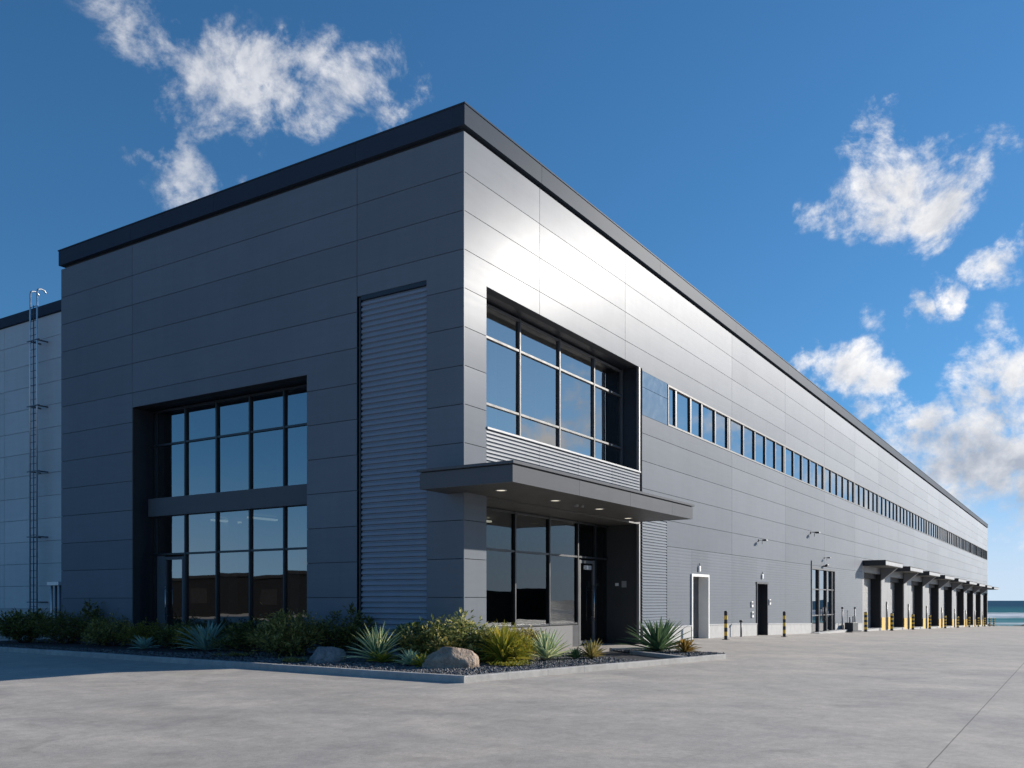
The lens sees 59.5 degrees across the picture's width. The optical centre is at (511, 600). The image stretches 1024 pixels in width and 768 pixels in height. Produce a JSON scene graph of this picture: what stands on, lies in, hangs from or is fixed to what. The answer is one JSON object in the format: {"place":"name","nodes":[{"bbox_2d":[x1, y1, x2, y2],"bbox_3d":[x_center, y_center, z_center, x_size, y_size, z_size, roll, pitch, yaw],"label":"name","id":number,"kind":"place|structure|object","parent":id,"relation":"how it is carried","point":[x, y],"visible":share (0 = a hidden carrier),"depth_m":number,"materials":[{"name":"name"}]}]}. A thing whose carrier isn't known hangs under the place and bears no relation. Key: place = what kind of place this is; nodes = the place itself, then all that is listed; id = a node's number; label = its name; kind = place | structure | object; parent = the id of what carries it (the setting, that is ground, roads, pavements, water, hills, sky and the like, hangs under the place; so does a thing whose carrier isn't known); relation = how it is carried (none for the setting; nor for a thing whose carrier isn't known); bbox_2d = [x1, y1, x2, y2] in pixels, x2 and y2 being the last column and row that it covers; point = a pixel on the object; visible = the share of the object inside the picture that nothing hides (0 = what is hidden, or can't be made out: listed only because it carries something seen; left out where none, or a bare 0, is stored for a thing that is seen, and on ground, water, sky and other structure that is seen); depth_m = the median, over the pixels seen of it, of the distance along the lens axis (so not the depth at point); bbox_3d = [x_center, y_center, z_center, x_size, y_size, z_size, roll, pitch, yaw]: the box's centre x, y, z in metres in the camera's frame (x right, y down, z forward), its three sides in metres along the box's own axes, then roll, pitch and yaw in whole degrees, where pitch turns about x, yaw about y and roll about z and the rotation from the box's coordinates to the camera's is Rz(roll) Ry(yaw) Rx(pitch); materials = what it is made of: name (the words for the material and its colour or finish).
{"place":"outdoors","nodes":[
{"label":"outdoors","id":0,"kind":"place"},
{"bbox_2d":[0,639,724,674],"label":"bed ground","id":1,"kind":"structure","parent":0,"point":[42,643],"depth_m":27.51,"materials":[{"name":"black gravel"}]},
{"bbox_2d":[0,607,54,642],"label":"shrub","id":2,"kind":"object","parent":1,"relation":"on","point":[16,630],"visible":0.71,"depth_m":30.59,"materials":[{"name":"green plant"}]},
{"bbox_2d":[22,605,86,643],"bbox_3d":[-14.880,0.832,30.213,2.348,1.370,2.812,0,0,42],"label":"shrub","id":3,"kind":"object","parent":1,"relation":"on","point":[56,628],"visible":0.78,"depth_m":29.85,"materials":[{"name":"green plant"}]},
{"bbox_2d":[75,599,107,643],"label":"shrub","id":4,"kind":"object","parent":1,"relation":"on","point":[92,614],"visible":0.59,"depth_m":29.44,"materials":[{"name":"green plant"}]},
{"bbox_2d":[74,610,142,645],"bbox_3d":[-12.845,0.870,28.559,1.946,1.240,2.588,0,0,-6],"label":"shrub","id":5,"kind":"object","parent":1,"relation":"on","point":[102,634],"visible":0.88,"depth_m":28.22,"materials":[{"name":"green plant"}]},
{"bbox_2d":[115,617,169,645],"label":"shrub","id":6,"kind":"object","parent":1,"relation":"on","point":[140,633],"visible":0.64,"depth_m":27.31,"materials":[{"name":"green plant"}]},
{"bbox_2d":[126,635,158,649],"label":"agave","id":7,"kind":"object","parent":1,"relation":"on","point":[143,644],"visible":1,"depth_m":25.92,"materials":[{"name":"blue plant"}]},
{"bbox_2d":[150,619,205,648],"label":"shrub","id":8,"kind":"object","parent":1,"relation":"on","point":[165,635],"visible":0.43,"depth_m":26.61,"materials":[{"name":"green plant"}]},
{"bbox_2d":[169,624,203,649],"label":"shrub","id":9,"kind":"object","parent":1,"relation":"on","point":[181,635],"visible":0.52,"depth_m":25.98,"materials":[{"name":"green plant"}]},
{"bbox_2d":[174,620,239,650],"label":"agave","id":10,"kind":"object","parent":1,"relation":"on","point":[203,637],"visible":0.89,"depth_m":24.99,"materials":[{"name":"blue plant"}]},
{"bbox_2d":[211,652,259,656],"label":"creeping plant","id":11,"kind":"object","parent":1,"relation":"on","point":[234,654],"visible":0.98,"depth_m":22.84,"materials":[{"name":"green plant"}]},
{"bbox_2d":[207,615,272,652],"bbox_3d":[-7.337,0.926,24.849,2.160,1.110,1.636,0,0,-6],"label":"shrub","id":12,"kind":"object","parent":1,"relation":"on","point":[239,638],"visible":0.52,"depth_m":24.61,"materials":[{"name":"green plant"}]},
{"bbox_2d":[242,602,330,657],"bbox_3d":[-5.663,0.773,22.988,2.422,1.501,2.892,0,0,-27],"label":"shrub","id":13,"kind":"object","parent":1,"relation":"on","point":[280,637],"visible":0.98,"depth_m":22.61,"materials":[{"name":"green plant"}]},
{"bbox_2d":[278,656,309,662],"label":"creeping plant","id":14,"kind":"object","parent":1,"relation":"on","point":[292,659],"visible":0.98,"depth_m":20.65,"materials":[{"name":"green plant"}]},
{"bbox_2d":[310,647,345,662],"bbox_3d":[-4.271,1.414,20.810,0.832,0.692,0.701,0,0,-8],"label":"boulder","id":15,"kind":"object","parent":1,"relation":"on","point":[327,654],"visible":0.57,"depth_m":20.61,"materials":[{"name":"grey stone"}]},
{"bbox_2d":[306,610,360,650],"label":"shrub","id":16,"kind":"object","parent":1,"relation":"on","point":[336,636],"visible":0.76,"depth_m":23.19,"materials":[{"name":"green plant"}]},
{"bbox_2d":[338,601,376,654],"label":"shrub","id":17,"kind":"object","parent":1,"relation":"on","point":[355,621],"visible":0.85,"depth_m":23.12,"materials":[{"name":"green plant"}]},
{"bbox_2d":[343,621,407,659],"bbox_3d":[-3.104,0.963,20.883,1.863,1.009,2.084,0,0,-44],"label":"agave","id":18,"kind":"object","parent":1,"relation":"on","point":[375,641],"visible":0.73,"depth_m":20.77,"materials":[{"name":"green plant"}]},
{"bbox_2d":[367,650,394,662],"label":"succulent","id":19,"kind":"object","parent":1,"relation":"on","point":[381,658],"visible":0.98,"depth_m":20.37,"materials":[{"name":"green plant"}]},
{"bbox_2d":[385,616,430,658],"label":"shrub","id":20,"kind":"object","parent":1,"relation":"on","point":[416,626],"visible":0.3,"depth_m":21.60,"materials":[{"name":"green plant"}]},
{"bbox_2d":[394,649,423,665],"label":"succulent","id":21,"kind":"object","parent":1,"relation":"on","point":[410,655],"visible":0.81,"depth_m":19.47,"materials":[{"name":"green plant"}]},
{"bbox_2d":[398,632,439,655],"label":"shrub","id":22,"kind":"object","parent":1,"relation":"on","point":[412,644],"visible":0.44,"depth_m":20.85,"materials":[{"name":"green plant"}]},
{"bbox_2d":[411,652,426,667],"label":"succulent","id":23,"kind":"object","parent":1,"relation":"on","point":[419,661],"visible":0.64,"depth_m":19.15,"materials":[{"name":"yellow plant"}]},
{"bbox_2d":[416,634,467,657],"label":"shrub","id":24,"kind":"object","parent":1,"relation":"on","point":[437,646],"visible":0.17,"depth_m":19.90,"materials":[{"name":"green plant"}]},
{"bbox_2d":[422,647,478,668],"bbox_3d":[-1.310,1.413,19.134,1.231,0.859,0.848,0,0,0],"label":"boulder","id":25,"kind":"object","parent":1,"relation":"on","point":[448,657],"visible":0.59,"depth_m":18.89,"materials":[{"name":"beige stone"}]},
{"bbox_2d":[414,607,487,653],"bbox_3d":[-1.345,0.817,21.046,2.186,1.344,2.606,0,0,-21],"label":"shrub","id":26,"kind":"object","parent":1,"relation":"on","point":[441,630],"visible":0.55,"depth_m":20.65,"materials":[{"name":"green plant"}]},
{"bbox_2d":[461,624,497,662],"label":"shrub","id":27,"kind":"object","parent":1,"relation":"on","point":[474,647],"visible":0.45,"depth_m":20.34,"materials":[{"name":"green plant"}]},
{"bbox_2d":[473,620,534,664],"bbox_3d":[-0.214,0.973,20.129,1.565,1.116,1.539,0,0,28],"label":"grassy shrub","id":28,"kind":"object","parent":1,"relation":"on","point":[504,636],"visible":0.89,"depth_m":19.94,"materials":[{"name":"green plant"}]},
{"bbox_2d":[485,660,532,665],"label":"creeping plant","id":29,"kind":"object","parent":1,"relation":"on","point":[516,663],"visible":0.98,"depth_m":19.45,"materials":[{"name":"green plant"}]},
{"bbox_2d":[493,627,538,661],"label":"shrub","id":30,"kind":"object","parent":1,"relation":"on","point":[529,647],"visible":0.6,"depth_m":20.22,"materials":[{"name":"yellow plant"}]},
{"bbox_2d":[513,624,555,653],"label":"shrub","id":31,"kind":"object","parent":1,"relation":"on","point":[532,635],"visible":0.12,"depth_m":22.81,"materials":[{"name":"green plant"}]},
{"bbox_2d":[529,628,574,659],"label":"agave","id":32,"kind":"object","parent":1,"relation":"on","point":[546,646],"visible":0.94,"depth_m":21.23,"materials":[{"name":"green plant"}]},
{"bbox_2d":[566,647,583,658],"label":"succulent","id":33,"kind":"object","parent":1,"relation":"on","point":[576,653],"visible":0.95,"depth_m":21.78,"materials":[{"name":"green plant"}]},
{"bbox_2d":[579,639,608,658],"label":"agave","id":34,"kind":"object","parent":1,"relation":"on","point":[591,649],"visible":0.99,"depth_m":21.86,"materials":[{"name":"yellow plant"}]},
{"bbox_2d":[615,616,697,653],"bbox_3d":[4.002,0.937,24.963,2.362,1.015,2.262,0,0,41],"label":"agave","id":35,"kind":"object","parent":1,"relation":"on","point":[658,638],"visible":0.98,"depth_m":24.76,"materials":[{"name":"green plant"}]},
{"bbox_2d":[671,638,700,652],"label":"succulent","id":36,"kind":"object","parent":1,"relation":"on","point":[684,646],"visible":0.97,"depth_m":24.45,"materials":[{"name":"yellow plant"}]},
{"bbox_2d":[0,626,1023,767],"bbox_3d":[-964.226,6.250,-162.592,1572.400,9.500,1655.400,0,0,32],"label":"yard ground","id":37,"kind":"structure","parent":0,"point":[953,697],"depth_m":12.00,"materials":[{"name":"concrete"}]},
{"bbox_2d":[0,300,61,635],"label":"annex building","id":38,"kind":"structure","parent":37,"relation":"on","point":[14,461],"depth_m":38.78,"materials":[{"name":"metal"}]},
{"bbox_2d":[27,288,47,611],"bbox_3d":[-19.989,-5.810,37.865,0.920,14.620,0.510,0,0,32],"label":"roof ladder","id":39,"kind":"object","parent":38,"relation":"attached to","point":[33,406],"visible":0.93,"depth_m":37.65,"materials":[{"name":"metal"}]},
{"bbox_2d":[47,582,60,636],"bbox_3d":[-18.710,0.370,36.987,0.820,2.260,0.500,0,0,32],"label":"pipe housing","id":40,"kind":"object","parent":37,"relation":"on","point":[51,584],"visible":0.56,"depth_m":36.88,"materials":[{"name":"metal"}]},
{"bbox_2d":[0,647,725,682],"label":"kerb","id":41,"kind":"structure","parent":37,"relation":"on","point":[674,659],"depth_m":19.43,"materials":[{"name":"concrete"}]},
{"bbox_2d":[58,101,998,654],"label":"warehouse building","id":42,"kind":"structure","parent":37,"relation":"on","point":[464,355],"depth_m":27.45,"materials":[{"name":"metal"}]},
{"bbox_2d":[157,556,183,645],"bbox_3d":[-11.051,0.015,28.975,1.385,2.930,0.186,0,0,32],"label":"glass door","id":43,"kind":"structure","parent":42,"relation":"in","point":[170,570],"depth_m":29.02,"materials":[{"name":"black glass"}]},
{"bbox_2d":[148,384,307,651],"bbox_3d":[-8.566,-2.355,27.417,7.790,7.710,0.270,0,0,32],"label":"window","id":44,"kind":"structure","parent":42,"relation":"in","point":[230,474],"depth_m":27.37,"materials":[{"name":"glass"}]},
{"bbox_2d":[485,507,607,648],"bbox_3d":[0.819,-0.550,27.296,0.260,4.100,9.325,0,0,32],"label":"window","id":45,"kind":"structure","parent":42,"relation":"in","point":[532,561],"depth_m":27.47,"materials":[{"name":"glass"}]},
{"bbox_2d":[486,303,640,472],"bbox_3d":[1.560,-6.142,26.837,0.785,3.595,9.345,0,0,32],"label":"window","id":46,"kind":"structure","parent":42,"relation":"in","point":[542,389],"depth_m":26.78,"materials":[{"name":"blue glass"}]},
{"bbox_2d":[579,560,594,644],"bbox_3d":[2.499,0.065,29.869,0.197,2.810,1.100,0,0,32],"label":"glass door","id":47,"kind":"structure","parent":42,"relation":"in","point":[586,568],"depth_m":29.96,"materials":[{"name":"black glass"}]},
{"bbox_2d":[669,388,676,426],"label":"window","id":48,"kind":"structure","parent":42,"relation":"in","point":[672,394],"depth_m":33.24,"materials":[{"name":"glass"}]},
{"bbox_2d":[677,392,690,432],"bbox_3d":[6.464,-7.110,34.033,0.160,1.356,1.478,0,0,32],"label":"window","id":49,"kind":"structure","parent":42,"relation":"in","point":[683,403],"depth_m":34.08,"materials":[{"name":"glass"}]},
{"bbox_2d":[691,400,702,437],"bbox_3d":[7.182,-7.110,35.164,0.160,1.356,1.198,0,0,32],"label":"window","id":50,"kind":"structure","parent":42,"relation":"in","point":[696,408],"depth_m":35.23,"materials":[{"name":"glass"}]},
{"bbox_2d":[691,574,708,638],"bbox_3d":[7.124,0.293,35.520,0.760,2.646,1.900,0,0,32],"label":"service door","id":51,"kind":"structure","parent":42,"relation":"in","point":[699,582],"depth_m":36.08,"materials":[{"name":"white paint"}]},
{"bbox_2d":[703,406,715,443],"bbox_3d":[7.920,-7.110,36.324,0.160,1.356,1.548,0,0,32],"label":"window","id":52,"kind":"structure","parent":42,"relation":"in","point":[709,416],"depth_m":36.46,"materials":[{"name":"glass"}]},
{"bbox_2d":[716,412,729,449],"bbox_3d":[8.810,-7.110,37.714,0.172,1.356,1.748,0,0,32],"label":"window","id":53,"kind":"structure","parent":42,"relation":"in","point":[722,423],"depth_m":37.78,"materials":[{"name":"glass"}]},
{"bbox_2d":[731,420,743,455],"bbox_3d":[9.846,-7.110,39.354,0.160,1.356,1.648,0,0,32],"label":"window","id":54,"kind":"structure","parent":42,"relation":"in","point":[737,430],"depth_m":39.42,"materials":[{"name":"glass"}]},
{"bbox_2d":[744,427,754,459],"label":"window","id":55,"kind":"structure","parent":42,"relation":"in","point":[749,435],"depth_m":40.85,"materials":[{"name":"glass"}]},
{"bbox_2d":[755,433,765,464],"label":"window","id":56,"kind":"structure","parent":42,"relation":"in","point":[760,441],"depth_m":42.24,"materials":[{"name":"glass"}]},
{"bbox_2d":[756,582,768,635],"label":"service door","id":57,"kind":"structure","parent":42,"relation":"in","point":[761,587],"depth_m":42.95,"materials":[{"name":"metal"}]},
{"bbox_2d":[766,438,775,468],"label":"window","id":58,"kind":"structure","parent":42,"relation":"in","point":[770,445],"depth_m":43.60,"materials":[{"name":"glass"}]},
{"bbox_2d":[776,443,785,473],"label":"window","id":59,"kind":"structure","parent":42,"relation":"in","point":[780,450],"depth_m":45.05,"materials":[{"name":"glass"}]},
{"bbox_2d":[786,448,793,476],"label":"window","id":60,"kind":"structure","parent":42,"relation":"in","point":[789,454],"depth_m":46.44,"materials":[{"name":"glass"}]},
{"bbox_2d":[794,453,801,480],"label":"window","id":61,"kind":"structure","parent":42,"relation":"in","point":[797,458],"depth_m":47.75,"materials":[{"name":"glass"}]},
{"bbox_2d":[802,457,809,483],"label":"window","id":62,"kind":"structure","parent":42,"relation":"in","point":[805,462],"depth_m":49.21,"materials":[{"name":"glass"}]},
{"bbox_2d":[810,461,817,486],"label":"window","id":63,"kind":"structure","parent":42,"relation":"in","point":[813,466],"depth_m":50.59,"materials":[{"name":"glass"}]},
{"bbox_2d":[818,465,824,489],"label":"window","id":64,"kind":"structure","parent":42,"relation":"in","point":[821,470],"depth_m":52.13,"materials":[{"name":"glass"}]},
{"bbox_2d":[811,560,834,632],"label":"glazed door","id":65,"kind":"structure","parent":42,"relation":"in","point":[822,582],"depth_m":52.49,"materials":[{"name":"glass"}]},
{"bbox_2d":[667,385,985,559],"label":"strip window frame","id":66,"kind":"structure","parent":42,"relation":"in","point":[668,386],"depth_m":43.33,"materials":[{"name":"grey metal"}]},
{"bbox_2d":[825,469,830,492],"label":"window","id":67,"kind":"structure","parent":42,"relation":"in","point":[827,473],"depth_m":53.47,"materials":[{"name":"glass"}]},
{"bbox_2d":[831,472,837,495],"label":"window","id":68,"kind":"structure","parent":42,"relation":"in","point":[834,477],"depth_m":54.88,"materials":[{"name":"glass"}]},
{"bbox_2d":[838,475,843,498],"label":"window","id":69,"kind":"structure","parent":42,"relation":"in","point":[840,479],"depth_m":56.47,"materials":[{"name":"glass"}]},
{"bbox_2d":[844,478,848,500],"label":"window","id":70,"kind":"structure","parent":42,"relation":"in","point":[846,482],"depth_m":57.68,"materials":[{"name":"glass"}]},
{"bbox_2d":[849,481,854,502],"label":"window","id":71,"kind":"structure","parent":42,"relation":"in","point":[851,484],"depth_m":59.05,"materials":[{"name":"glass"}]},
{"bbox_2d":[855,484,859,504],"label":"window","id":72,"kind":"structure","parent":42,"relation":"in","point":[857,488],"depth_m":60.51,"materials":[{"name":"glass"}]},
{"bbox_2d":[860,487,864,506],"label":"window","id":73,"kind":"structure","parent":42,"relation":"in","point":[862,490],"depth_m":61.88,"materials":[{"name":"glass"}]},
{"bbox_2d":[865,489,869,509],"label":"window","id":74,"kind":"structure","parent":42,"relation":"in","point":[867,493],"depth_m":63.32,"materials":[{"name":"glass"}]},
{"bbox_2d":[870,492,873,510],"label":"window","id":75,"kind":"structure","parent":42,"relation":"in","point":[871,494],"depth_m":64.68,"materials":[{"name":"glass"}]},
{"bbox_2d":[864,573,881,630],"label":"dock door","id":76,"kind":"structure","parent":42,"relation":"in","point":[872,582],"depth_m":67.25,"materials":[{"name":"grey paint"}]},
{"bbox_2d":[874,494,878,512],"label":"window","id":77,"kind":"structure","parent":42,"relation":"in","point":[876,497],"depth_m":66.10,"materials":[{"name":"glass"}]},
{"bbox_2d":[879,496,882,514],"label":"window","id":78,"kind":"structure","parent":42,"relation":"in","point":[880,498],"depth_m":67.73,"materials":[{"name":"glass"}]},
{"bbox_2d":[883,498,886,516],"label":"window","id":79,"kind":"structure","parent":42,"relation":"in","point":[884,500],"depth_m":68.95,"materials":[{"name":"glass"}]},
{"bbox_2d":[887,500,890,518],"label":"window","id":80,"kind":"structure","parent":42,"relation":"in","point":[888,502],"depth_m":70.57,"materials":[{"name":"glass"}]},
{"bbox_2d":[891,502,893,519],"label":"window","id":81,"kind":"structure","parent":42,"relation":"in","point":[892,504],"depth_m":71.68,"materials":[{"name":"glass"}]},
{"bbox_2d":[894,504,897,521],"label":"window","id":82,"kind":"structure","parent":42,"relation":"in","point":[895,506],"depth_m":73.00,"materials":[{"name":"glass"}]},
{"bbox_2d":[890,578,904,629],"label":"dock door","id":83,"kind":"structure","parent":42,"relation":"in","point":[896,585],"depth_m":75.82,"materials":[{"name":"grey paint"}]},
{"bbox_2d":[898,506,900,522],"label":"window","id":84,"kind":"structure","parent":42,"relation":"in","point":[899,508],"depth_m":74.42,"materials":[{"name":"glass"}]},
{"bbox_2d":[901,508,904,524],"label":"window","id":85,"kind":"structure","parent":42,"relation":"in","point":[902,510],"depth_m":75.88,"materials":[{"name":"glass"}]},
{"bbox_2d":[905,510,907,525],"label":"window","id":86,"kind":"structure","parent":42,"relation":"in","point":[906,511],"depth_m":77.40,"materials":[{"name":"glass"}]},
{"bbox_2d":[908,511,910,526],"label":"window","id":87,"kind":"structure","parent":42,"relation":"in","point":[909,513],"depth_m":78.74,"materials":[{"name":"glass"}]},
{"bbox_2d":[911,513,913,527],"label":"window","id":88,"kind":"structure","parent":42,"relation":"in","point":[912,514],"depth_m":80.12,"materials":[{"name":"glass"}]},
{"bbox_2d":[914,514,916,529],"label":"window","id":89,"kind":"structure","parent":42,"relation":"in","point":[915,516],"depth_m":81.58,"materials":[{"name":"glass"}]},
{"bbox_2d":[911,581,923,628],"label":"dock door","id":90,"kind":"structure","parent":42,"relation":"in","point":[916,587],"depth_m":84.87,"materials":[{"name":"grey paint"}]},
{"bbox_2d":[919,517,921,531],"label":"window","id":91,"kind":"structure","parent":42,"relation":"in","point":[920,519],"depth_m":84.10,"materials":[{"name":"glass"}]},
{"bbox_2d":[922,518,924,532],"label":"window","id":92,"kind":"structure","parent":42,"relation":"in","point":[923,520],"depth_m":85.68,"materials":[{"name":"glass"}]},
{"bbox_2d":[929,584,938,627],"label":"dock door","id":93,"kind":"structure","parent":42,"relation":"in","point":[933,589],"depth_m":94.33,"materials":[{"name":"grey paint"}]},
{"bbox_2d":[944,587,952,627],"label":"dock door","id":94,"kind":"structure","parent":42,"relation":"in","point":[947,590],"depth_m":103.93,"materials":[{"name":"grey paint"}]},
{"bbox_2d":[956,589,963,626],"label":"dock door","id":95,"kind":"structure","parent":42,"relation":"in","point":[959,592],"depth_m":114.32,"materials":[{"name":"grey paint"}]},
{"bbox_2d":[967,590,973,626],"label":"dock door","id":96,"kind":"structure","parent":42,"relation":"in","point":[969,593],"depth_m":124.12,"materials":[{"name":"grey paint"}]},
{"bbox_2d":[976,592,980,626],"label":"dock door","id":97,"kind":"structure","parent":42,"relation":"in","point":[977,593],"depth_m":133.32,"materials":[{"name":"grey paint"}]},
{"bbox_2d":[983,593,987,625],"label":"dock door","id":98,"kind":"structure","parent":42,"relation":"in","point":[984,594],"depth_m":142.48,"materials":[{"name":"grey paint"}]},
{"bbox_2d":[722,611,729,639],"bbox_3d":[8.238,0.955,34.551,0.221,1.119,0.221,0,0,32],"label":"bollard","id":99,"kind":"object","parent":37,"relation":"on","point":[725,625],"visible":1,"depth_m":34.49,"materials":[{"name":"yellow metal"}]},
{"bbox_2d":[781,611,787,636],"bbox_3d":[11.891,1.035,39.160,0.221,1.119,0.221,0,0,32],"label":"bollard","id":100,"kind":"object","parent":37,"relation":"on","point":[784,623],"visible":1,"depth_m":39.11,"materials":[{"name":"metal"}]},
{"bbox_2d":[845,616,861,632],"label":"utility box","id":101,"kind":"object","parent":37,"relation":"on","point":[852,627],"visible":0.91,"depth_m":55.56,"materials":[{"name":"black paint"}]},
{"bbox_2d":[862,612,868,631],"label":"bollard","id":102,"kind":"object","parent":37,"relation":"on","point":[865,621],"visible":1,"depth_m":58.72,"materials":[{"name":"yellow metal"}]},
{"bbox_2d":[889,613,894,630],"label":"bollard","id":103,"kind":"object","parent":37,"relation":"on","point":[891,621],"visible":1,"depth_m":66.78,"materials":[{"name":"metal"}]},
{"bbox_2d":[0,0,1023,600],"label":"sky","id":104,"kind":"structure","parent":0,"point":[843,180],"materials":[{"name":"blue"}]},
{"bbox_2d":[599,651,667,659],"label":"dark path","id":105,"kind":"structure","parent":0,"point":[612,654],"depth_m":23.42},
{"bbox_2d":[988,601,1023,625],"bbox_3d":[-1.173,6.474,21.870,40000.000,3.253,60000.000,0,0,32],"label":"sea water","id":106,"kind":"structure","parent":0,"point":[1006,613],"depth_m":536.99,"materials":[{"name":"teal liquid"}]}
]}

